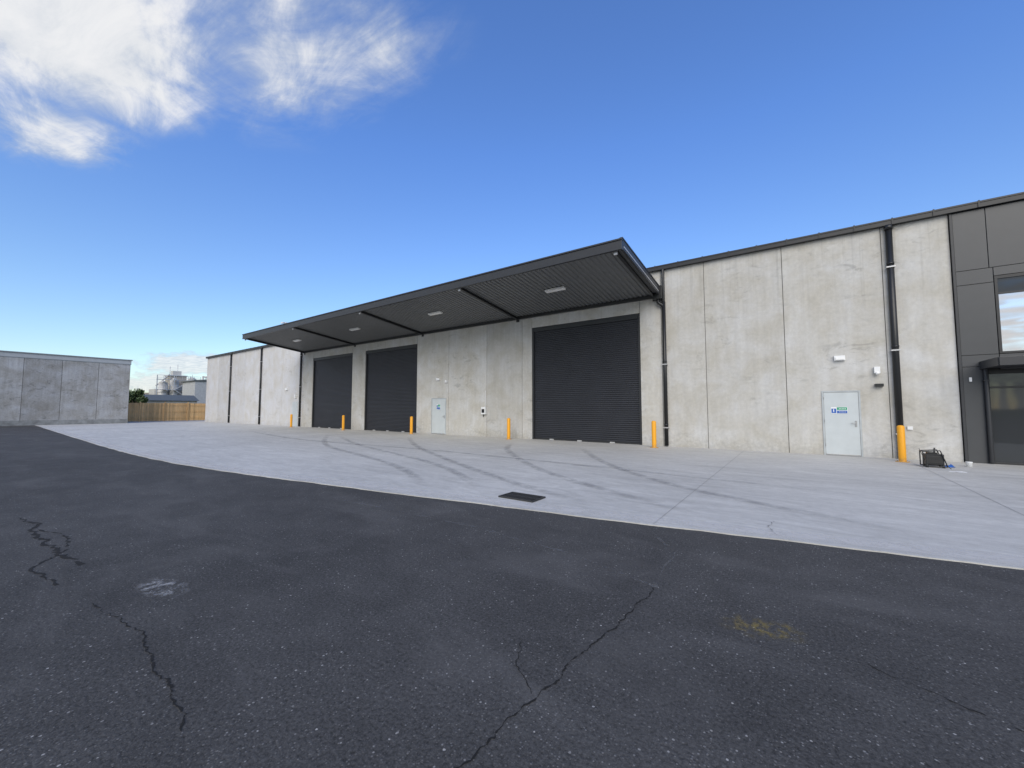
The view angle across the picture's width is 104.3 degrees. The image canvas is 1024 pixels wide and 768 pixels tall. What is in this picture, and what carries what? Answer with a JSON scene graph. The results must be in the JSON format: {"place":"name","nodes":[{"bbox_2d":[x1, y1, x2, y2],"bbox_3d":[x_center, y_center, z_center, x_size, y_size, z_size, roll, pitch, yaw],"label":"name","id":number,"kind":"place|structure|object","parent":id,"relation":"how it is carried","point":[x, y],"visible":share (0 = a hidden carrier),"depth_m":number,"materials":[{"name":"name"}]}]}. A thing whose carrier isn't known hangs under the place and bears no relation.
{"place":"outdoors","nodes":[
{"label":"outdoors","id":0,"kind":"place"},
{"bbox_2d":[128,388,148,417],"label":"tree","id":1,"kind":"object","parent":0,"point":[138,394],"visible":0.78,"depth_m":63.70,"materials":[{"name":"green plant"}]},
{"bbox_2d":[138,394,198,416],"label":"shed","id":2,"kind":"structure","parent":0,"point":[172,398],"depth_m":72.67,"materials":[{"name":"grey metal"}]},
{"bbox_2d":[144,367,206,394],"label":"industrial plant","id":3,"kind":"object","parent":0,"point":[172,384],"visible":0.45,"depth_m":98.04,"materials":[{"name":"metal"}]},
{"bbox_2d":[181,380,206,409],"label":"storage shed","id":4,"kind":"structure","parent":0,"point":[196,389],"depth_m":85.77,"materials":[{"name":"grey metal"}]},
{"bbox_2d":[245,251,653,354],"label":"canopy rafters","id":5,"kind":"object","parent":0,"point":[631,270],"visible":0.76,"depth_m":20.80,"materials":[{"name":"black metal"}]},
{"bbox_2d":[0,425,1023,767],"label":"asphalt yard","id":6,"kind":"structure","parent":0,"point":[160,615],"depth_m":2.71,"materials":[{"name":"black"}]},
{"bbox_2d":[0,350,132,425],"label":"concrete warehouse","id":7,"kind":"structure","parent":6,"relation":"on","point":[44,389],"depth_m":37.31,"materials":[{"name":"concrete"}]},
{"bbox_2d":[0,0,1023,392],"label":"sky","id":8,"kind":"structure","parent":0,"point":[180,180],"materials":[{"name":"blue"}]},
{"bbox_2d":[35,420,1023,569],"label":"concrete apron","id":9,"kind":"object","parent":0,"point":[974,514],"visible":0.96,"depth_m":8.59,"materials":[{"name":"white concrete"}]},
{"bbox_2d":[128,402,205,421],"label":"timber fence","id":10,"kind":"object","parent":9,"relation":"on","point":[188,408],"visible":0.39,"depth_m":47.26,"materials":[{"name":"brown wood"}]},
{"bbox_2d":[205,356,219,421],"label":"wall panel","id":11,"kind":"structure","parent":9,"relation":"on","point":[212,389],"depth_m":44.67,"materials":[{"name":"concrete"}]},
{"bbox_2d":[217,354,231,422],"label":"wall panel","id":12,"kind":"structure","parent":9,"relation":"on","point":[223,389],"depth_m":42.76,"materials":[{"name":"concrete"}]},
{"bbox_2d":[230,351,246,423],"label":"wall panel","id":13,"kind":"structure","parent":9,"relation":"on","point":[238,380],"depth_m":40.60,"materials":[{"name":"concrete"}]},
{"bbox_2d":[227,354,231,422],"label":"downpipe","id":14,"kind":"object","parent":13,"relation":"attached to","point":[230,366],"visible":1,"depth_m":41.55,"materials":[{"name":"black plastic"}]},
{"bbox_2d":[244,348,262,424],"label":"wall panel","id":15,"kind":"structure","parent":9,"relation":"on","point":[251,405],"depth_m":38.66,"materials":[{"name":"concrete"}]},
{"bbox_2d":[260,346,283,425],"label":"wall panel","id":16,"kind":"structure","parent":9,"relation":"on","point":[271,386],"depth_m":36.31,"materials":[{"name":"concrete"}]},
{"bbox_2d":[258,348,262,423],"bbox_3d":[-23.680,0.168,37.464,0.190,7.200,0.191,-2,-4,35],"label":"downpipe","id":17,"kind":"object","parent":16,"relation":"attached to","point":[260,389],"visible":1,"depth_m":37.40,"materials":[{"name":"black plastic"}]},
{"bbox_2d":[290,414,292,426],"bbox_3d":[-17.848,2.966,32.202,0.310,1.044,0.310,-2,-4,35],"label":"bollard","id":18,"kind":"object","parent":9,"relation":"on","point":[291,417],"visible":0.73,"depth_m":32.14,"materials":[{"name":"yellow metal"}]},
{"bbox_2d":[281,349,303,426],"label":"wall panel","id":19,"kind":"structure","parent":9,"relation":"on","point":[291,369],"depth_m":34.30,"materials":[{"name":"grey concrete"}]},
{"bbox_2d":[301,352,313,426],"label":"wall panel","id":20,"kind":"structure","parent":9,"relation":"on","point":[307,395],"depth_m":32.59,"materials":[{"name":"concrete"}]},
{"bbox_2d":[342,415,344,429],"bbox_3d":[-11.823,2.706,27.913,0.310,1.044,0.310,-2,-4,35],"label":"bollard","id":21,"kind":"object","parent":9,"relation":"on","point":[343,421],"visible":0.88,"depth_m":27.85,"materials":[{"name":"yellow metal"}]},
{"bbox_2d":[351,344,365,429],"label":"wall panel","id":22,"kind":"structure","parent":9,"relation":"on","point":[358,389],"depth_m":28.50,"materials":[{"name":"concrete"}]},
{"bbox_2d":[410,416,413,433],"bbox_3d":[-6.003,2.455,23.768,0.310,1.044,0.310,-2,-4,35],"label":"bollard","id":23,"kind":"object","parent":9,"relation":"on","point":[411,424],"visible":0.99,"depth_m":23.71,"materials":[{"name":"yellow metal"}]},
{"bbox_2d":[416,331,448,434],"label":"wall panel","id":24,"kind":"structure","parent":9,"relation":"on","point":[432,357],"depth_m":24.23,"materials":[{"name":"grey concrete"}]},
{"bbox_2d":[448,325,486,436],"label":"wall panel","id":25,"kind":"structure","parent":9,"relation":"on","point":[467,368],"depth_m":22.46,"materials":[{"name":"grey concrete"}]},
{"bbox_2d":[487,319,521,438],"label":"wall panel","id":26,"kind":"structure","parent":9,"relation":"on","point":[504,371],"depth_m":20.97,"materials":[{"name":"grey concrete"}]},
{"bbox_2d":[507,418,509,438],"bbox_3d":[-0.163,2.213,19.770,0.310,1.044,0.310,-2,-4,35],"label":"bollard","id":27,"kind":"object","parent":9,"relation":"on","point":[508,428],"visible":0.98,"depth_m":19.70,"materials":[{"name":"yellow metal"}]},
{"bbox_2d":[498,492,545,502],"bbox_3d":[0.170,1.941,6.849,0.700,0.025,0.420,-2,-4,35],"label":"drainage grate","id":28,"kind":"object","parent":9,"relation":"on","point":[531,498],"visible":1,"depth_m":6.82,"materials":[{"name":"metal"}]},
{"bbox_2d":[522,318,532,438],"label":"wall panel","id":29,"kind":"structure","parent":9,"relation":"on","point":[527,431],"depth_m":20.15,"materials":[{"name":"concrete"}]},
{"bbox_2d":[285,355,912,429],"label":"wall fixtures","id":30,"kind":"object","parent":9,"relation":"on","point":[836,358],"depth_m":12.98,"materials":[{"name":"white plastic"}]},
{"bbox_2d":[292,402,297,426],"bbox_3d":[-18.338,2.539,33.610,0.900,2.100,0.018,-2,-4,35],"label":"door leaf","id":31,"kind":"object","parent":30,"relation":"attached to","point":[294,411],"visible":0.79,"depth_m":33.58,"materials":[{"name":"grey paint"}]},
{"bbox_2d":[298,352,301,425],"bbox_3d":[-17.611,0.430,33.119,0.190,6.150,0.179,-2,-4,35],"label":"downpipe","id":32,"kind":"object","parent":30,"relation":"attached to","point":[299,408],"visible":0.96,"depth_m":33.05,"materials":[{"name":"black plastic"}]},
{"bbox_2d":[431,398,445,434],"bbox_3d":[-4.373,1.910,23.649,1.230,2.150,0.094,-2,-4,35],"label":"personnel door","id":33,"kind":"structure","parent":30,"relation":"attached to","point":[438,421],"depth_m":23.66,"materials":[{"name":"grey paint"}]},
{"bbox_2d":[250,250,654,350],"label":"canopy deck","id":34,"kind":"structure","parent":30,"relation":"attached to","point":[603,278],"depth_m":18.88,"materials":[{"name":"metal"}]},
{"bbox_2d":[293,286,565,341],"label":"canopy light fittings","id":35,"kind":"object","parent":34,"relation":"attached to","point":[546,291],"visible":1,"depth_m":20.52,"materials":[{"name":"plastic"}]},
{"bbox_2d":[242,237,658,338],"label":"canopy fascia","id":36,"kind":"structure","parent":34,"relation":"attached to","point":[614,245],"depth_m":15.99,"materials":[{"name":"black metal"}]},
{"bbox_2d":[624,247,658,290],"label":"canopy edge trim","id":37,"kind":"structure","parent":34,"relation":"attached to","point":[640,267],"depth_m":14.31,"materials":[{"name":"grey metal"}]},
{"bbox_2d":[206,192,1023,358],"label":"eaves gutter","id":38,"kind":"object","parent":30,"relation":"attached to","point":[990,202],"visible":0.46,"depth_m":13.02,"materials":[{"name":"grey metal"}]},
{"bbox_2d":[639,228,892,457],"bbox_3d":[-11.006,-0.342,28.728,58.800,7.260,0.225,-2,-4,35],"label":"joint backing","id":39,"kind":"object","parent":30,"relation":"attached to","point":[785,353],"visible":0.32,"depth_m":13.92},
{"bbox_2d":[312,353,352,428],"bbox_3d":[-13.822,0.546,30.653,5.480,5.720,0.180,-2,-4,35],"label":"roller shutter","id":40,"kind":"object","parent":39,"relation":"attached to","point":[332,392],"visible":0.98,"depth_m":30.62,"materials":[{"name":"metal"}]},
{"bbox_2d":[314,346,352,357],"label":"lintel panel","id":41,"kind":"structure","parent":39,"relation":"attached to","point":[335,351],"depth_m":30.57,"materials":[{"name":"concrete"}]},
{"bbox_2d":[364,344,417,432],"bbox_3d":[-8.099,0.299,26.579,5.420,5.720,0.180,-2,-4,35],"label":"roller shutter","id":42,"kind":"object","parent":39,"relation":"attached to","point":[391,390],"visible":0.97,"depth_m":26.50,"materials":[{"name":"metal"}]},
{"bbox_2d":[366,336,417,350],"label":"lintel panel","id":43,"kind":"structure","parent":39,"relation":"attached to","point":[412,340],"depth_m":26.52,"materials":[{"name":"concrete"}]},
{"bbox_2d":[532,299,638,327],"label":"lintel panel","id":44,"kind":"structure","parent":39,"relation":"attached to","point":[597,313],"depth_m":18.36,"materials":[{"name":"concrete"}]},
{"bbox_2d":[532,313,641,444],"bbox_3d":[3.282,-0.192,18.475,5.440,5.720,0.180,-2,-4,35],"label":"roller shutter","id":45,"kind":"object","parent":39,"relation":"attached to","point":[586,380],"visible":0.98,"depth_m":18.28,"materials":[{"name":"metal"}]},
{"bbox_2d":[821,390,863,456],"bbox_3d":[10.701,1.274,12.916,0.980,2.120,0.094,-2,-4,35],"label":"personnel door","id":46,"kind":"structure","parent":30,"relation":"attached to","point":[842,434],"depth_m":12.91,"materials":[{"name":"grey paint"}]},
{"bbox_2d":[831,407,847,413],"bbox_3d":[10.666,0.857,12.979,0.420,0.210,0.008,-2,-4,35],"label":"door sign","id":47,"kind":"object","parent":46,"relation":"attached to","point":[839,410],"visible":1,"depth_m":12.97,"materials":[{"name":"white paint"}]},
{"bbox_2d":[884,224,905,451],"bbox_3d":[11.758,-1.362,12.231,0.210,7.200,0.207,-2,-4,35],"label":"downpipe","id":48,"kind":"object","parent":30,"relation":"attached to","point":[890,267],"visible":0.75,"depth_m":12.21,"materials":[{"name":"black plastic"}]},
{"bbox_2d":[639,271,663,445],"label":"wall panel","id":49,"kind":"structure","parent":9,"relation":"on","point":[651,363],"depth_m":16.57,"materials":[{"name":"concrete"}]},
{"bbox_2d":[650,421,658,447],"bbox_3d":[5.548,1.957,15.557,0.310,1.044,0.310,-2,-4,35],"label":"bollard","id":50,"kind":"object","parent":9,"relation":"on","point":[654,443],"visible":1,"depth_m":15.49,"materials":[{"name":"yellow metal"}]},
{"bbox_2d":[660,263,708,447],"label":"wall panel","id":51,"kind":"structure","parent":9,"relation":"on","point":[686,363],"depth_m":15.80,"materials":[{"name":"concrete"}]},
{"bbox_2d":[653,269,664,306],"bbox_3d":[6.040,-3.925,16.390,0.430,1.580,0.326,-2,-4,35],"label":"canopy rain head","id":52,"kind":"object","parent":51,"relation":"attached to","point":[657,298],"visible":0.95,"depth_m":16.30},
{"bbox_2d":[661,301,668,445],"bbox_3d":[6.210,-0.448,16.150,0.190,5.850,0.179,-2,-4,35],"label":"downpipe","id":53,"kind":"object","parent":51,"relation":"attached to","point":[665,364],"visible":1,"depth_m":16.09,"materials":[{"name":"black plastic"}]},
{"bbox_2d":[703,248,788,452],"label":"wall panel","id":54,"kind":"structure","parent":9,"relation":"on","point":[746,370],"depth_m":14.60,"materials":[{"name":"concrete"}]},
{"bbox_2d":[781,228,891,457],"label":"wall panel","id":55,"kind":"structure","parent":9,"relation":"on","point":[833,302],"depth_m":13.19,"materials":[{"name":"grey concrete"}]},
{"bbox_2d":[896,425,908,462],"bbox_3d":[11.192,1.708,11.441,0.310,1.044,0.310,-2,-4,35],"label":"bollard","id":56,"kind":"object","parent":9,"relation":"on","point":[901,443],"visible":1,"depth_m":11.38,"materials":[{"name":"yellow metal"}]},
{"bbox_2d":[880,215,963,461],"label":"wall panel","id":57,"kind":"structure","parent":9,"relation":"on","point":[928,354],"depth_m":11.92,"materials":[{"name":"grey concrete"}]},
{"bbox_2d":[919,448,950,468],"bbox_3d":[10.961,1.912,10.361,0.549,0.506,0.427,-2,-4,35],"label":"portable generator","id":58,"kind":"object","parent":9,"relation":"on","point":[933,458],"visible":1,"depth_m":10.31,"materials":[{"name":"black plastic"}]},
{"bbox_2d":[947,203,1023,463],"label":"office backing","id":59,"kind":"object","parent":9,"relation":"on","point":[956,339],"visible":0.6,"depth_m":11.42,"materials":[{"name":"black metal"}]},
{"bbox_2d":[948,213,968,461],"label":"corner trim","id":60,"kind":"structure","parent":59,"relation":"attached to","point":[958,338],"depth_m":11.48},
{"bbox_2d":[952,208,987,271],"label":"cladding panel","id":61,"kind":"structure","parent":59,"relation":"attached to","point":[969,240],"depth_m":11.45,"materials":[{"name":"metal"}]},
{"bbox_2d":[956,268,992,285],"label":"cladding panel","id":62,"kind":"structure","parent":59,"relation":"attached to","point":[977,276],"depth_m":11.36,"materials":[{"name":"metal"}]},
{"bbox_2d":[962,367,988,463],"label":"cladding panel","id":63,"kind":"structure","parent":59,"relation":"attached to","point":[976,425],"depth_m":11.22,"materials":[{"name":"metal"}]},
{"bbox_2d":[957,282,998,355],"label":"cladding panel","id":64,"kind":"structure","parent":59,"relation":"attached to","point":[977,319],"depth_m":11.29,"materials":[{"name":"metal"}]},
{"bbox_2d":[961,354,998,366],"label":"cladding panel","id":65,"kind":"structure","parent":59,"relation":"attached to","point":[971,361],"depth_m":11.28,"materials":[{"name":"metal"}]},
{"bbox_2d":[984,200,1023,267],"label":"cladding panel","id":66,"kind":"structure","parent":59,"relation":"attached to","point":[1004,223],"depth_m":11.07,"materials":[{"name":"metal"}]},
{"bbox_2d":[988,272,1023,465],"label":"window frames","id":67,"kind":"structure","parent":59,"relation":"attached to","point":[997,293],"depth_m":11.02,"materials":[{"name":"grey metal"}]},
{"bbox_2d":[989,276,1023,463],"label":"entry glazing","id":68,"kind":"structure","parent":67,"relation":"in","point":[1007,407],"depth_m":10.90,"materials":[{"name":"black glass"}]},
{"bbox_2d":[999,292,1023,350],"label":"office window","id":69,"kind":"structure","parent":67,"relation":"in","point":[1011,306],"depth_m":10.93,"materials":[{"name":"clear glass"}]},
{"bbox_2d":[993,263,1023,275],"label":"cladding panel","id":70,"kind":"structure","parent":59,"relation":"attached to","point":[1009,269],"depth_m":11.00,"materials":[{"name":"metal"}]},
{"bbox_2d":[999,353,1023,368],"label":"cladding panel","id":71,"kind":"structure","parent":59,"relation":"attached to","point":[1012,354],"depth_m":10.88,"materials":[{"name":"metal"}]},
{"bbox_2d":[979,356,1023,463],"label":"entrance canopy","id":72,"kind":"object","parent":9,"relation":"on","point":[1007,361],"visible":1,"depth_m":10.94,"materials":[{"name":"black metal"}]},
{"bbox_2d":[965,461,972,466],"bbox_3d":[11.948,2.100,10.409,0.132,0.137,0.132,-2,-4,35],"label":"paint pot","id":73,"kind":"object","parent":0,"point":[969,464],"visible":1,"depth_m":10.37,"materials":[{"name":"white plastic"}]}
]}

